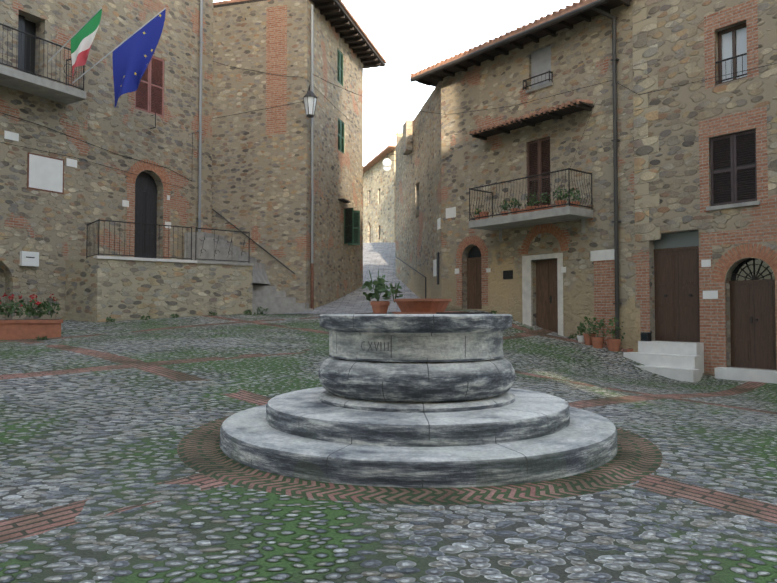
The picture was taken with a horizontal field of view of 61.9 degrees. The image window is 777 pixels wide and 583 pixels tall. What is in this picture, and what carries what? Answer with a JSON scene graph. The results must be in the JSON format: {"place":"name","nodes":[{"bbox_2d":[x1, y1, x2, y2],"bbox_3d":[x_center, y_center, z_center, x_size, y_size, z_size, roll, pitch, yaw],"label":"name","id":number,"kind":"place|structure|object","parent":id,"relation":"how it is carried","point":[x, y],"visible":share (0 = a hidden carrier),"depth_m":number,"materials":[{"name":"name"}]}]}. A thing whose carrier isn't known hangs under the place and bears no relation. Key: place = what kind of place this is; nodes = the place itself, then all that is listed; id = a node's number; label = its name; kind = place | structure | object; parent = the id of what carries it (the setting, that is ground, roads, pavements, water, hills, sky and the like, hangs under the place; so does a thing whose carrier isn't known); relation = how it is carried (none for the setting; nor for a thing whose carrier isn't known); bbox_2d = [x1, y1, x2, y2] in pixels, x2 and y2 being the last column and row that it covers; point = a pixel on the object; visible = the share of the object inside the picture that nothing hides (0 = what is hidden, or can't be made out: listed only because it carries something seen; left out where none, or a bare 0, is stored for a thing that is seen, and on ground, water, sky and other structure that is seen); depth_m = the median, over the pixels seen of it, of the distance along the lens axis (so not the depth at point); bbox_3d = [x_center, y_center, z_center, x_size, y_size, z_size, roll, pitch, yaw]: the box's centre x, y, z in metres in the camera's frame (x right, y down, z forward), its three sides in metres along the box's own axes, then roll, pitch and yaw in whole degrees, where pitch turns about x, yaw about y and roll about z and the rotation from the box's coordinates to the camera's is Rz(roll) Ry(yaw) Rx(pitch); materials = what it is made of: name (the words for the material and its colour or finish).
{"place":"outdoors","nodes":[
{"label":"outdoors","id":0,"kind":"place"},
{"bbox_2d":[284,242,449,313],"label":"alley pavement","id":1,"kind":"structure","parent":0,"point":[380,257],"depth_m":26.41,"materials":[{"name":"grey stone"}]},
{"bbox_2d":[363,145,395,242],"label":"house","id":2,"kind":"structure","parent":1,"relation":"on","point":[379,203],"depth_m":53.87,"materials":[{"name":"stone"}]},
{"bbox_2d":[0,310,776,582],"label":"ground","id":3,"kind":"structure","parent":0,"point":[117,465],"depth_m":4.07,"materials":[{"name":"grey stone"}]},
{"bbox_2d":[0,319,62,339],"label":"geranium planter","id":4,"kind":"object","parent":3,"relation":"on","point":[13,329],"visible":0.89,"depth_m":13.64,"materials":[{"name":"ceramic"}]},
{"bbox_2d":[0,293,59,317],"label":"geranium plant","id":5,"kind":"object","parent":4,"relation":"in","point":[32,312],"visible":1,"depth_m":13.84,"materials":[{"name":"green plant"}]},
{"bbox_2d":[0,0,212,319],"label":"building","id":6,"kind":"structure","parent":3,"relation":"on","point":[106,109],"depth_m":18.10,"materials":[{"name":"stone"}]},
{"bbox_2d":[65,219,253,321],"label":"terrace","id":7,"kind":"structure","parent":3,"relation":"on","point":[101,288],"depth_m":17.70,"materials":[{"name":"stone"}]},
{"bbox_2d":[252,284,312,313],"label":"steps","id":8,"kind":"structure","parent":3,"relation":"on","point":[271,299],"depth_m":20.62,"materials":[{"name":"stone"}]},
{"bbox_2d":[184,232,269,283],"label":"steps","id":9,"kind":"structure","parent":8,"relation":"on","point":[223,245],"depth_m":20.69,"materials":[{"name":"stone"}]},
{"bbox_2d":[36,306,577,340],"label":"weeds","id":10,"kind":"object","parent":3,"relation":"on","point":[109,319],"visible":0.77,"depth_m":17.87,"materials":[{"name":"green plant"}]},
{"bbox_2d":[212,0,445,309],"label":"tower building","id":11,"kind":"structure","parent":3,"relation":"on","point":[287,155],"depth_m":21.85,"materials":[{"name":"stone"}]},
{"bbox_2d":[220,270,616,487],"bbox_3d":[0.238,0.638,5.686,3.354,1.744,3.348,0,-2,1],"label":"well","id":12,"kind":"object","parent":3,"relation":"on","point":[417,393],"visible":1,"depth_m":4.86,"materials":[{"name":"stone"}]},
{"bbox_2d":[395,0,776,351],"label":"building","id":13,"kind":"structure","parent":3,"relation":"on","point":[514,166],"depth_m":17.89,"materials":[{"name":"stone"}]},
{"bbox_2d":[383,133,402,171],"bbox_3d":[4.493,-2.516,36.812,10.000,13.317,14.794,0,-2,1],"label":"street lamp","id":14,"kind":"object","parent":13,"relation":"attached to","point":[387,163],"depth_m":36.00,"materials":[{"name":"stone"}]},
{"bbox_2d":[467,245,481,308],"bbox_3d":[2.714,-0.450,19.858,0.072,1.970,0.820,1,-2,-39],"label":"door","id":15,"kind":"structure","parent":13,"relation":"in","point":[474,286],"depth_m":19.92,"materials":[{"name":"brown wood"}]},
{"bbox_2d":[522,253,562,335],"bbox_3d":[4.257,0.140,17.680,0.380,2.300,1.360,1,-2,-39],"label":"door","id":16,"kind":"structure","parent":13,"relation":"in","point":[549,277],"depth_m":17.77,"materials":[{"name":"brown wood"}]},
{"bbox_2d":[575,314,632,351],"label":"potted plants","id":17,"kind":"object","parent":3,"relation":"on","point":[597,341],"visible":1,"depth_m":15.56,"materials":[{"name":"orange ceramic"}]},
{"bbox_2d":[623,0,776,383],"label":"tall building","id":18,"kind":"structure","parent":3,"relation":"on","point":[705,169],"depth_m":14.18,"materials":[{"name":"stone"}]},
{"bbox_2d":[654,230,699,341],"bbox_3d":[6.663,-0.109,14.879,0.110,2.510,1.170,1,-2,-39],"label":"door","id":19,"kind":"structure","parent":18,"relation":"in","point":[676,256],"depth_m":14.91,"materials":[{"name":"brown wood"}]},
{"bbox_2d":[729,258,775,369],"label":"door","id":20,"kind":"structure","parent":18,"relation":"in","point":[752,283],"depth_m":13.62,"materials":[{"name":"brown wood"}]},
{"bbox_2d":[213,0,578,165],"label":"sky","id":21,"kind":"structure","parent":0,"point":[412,36],"materials":[{"name":"white"}]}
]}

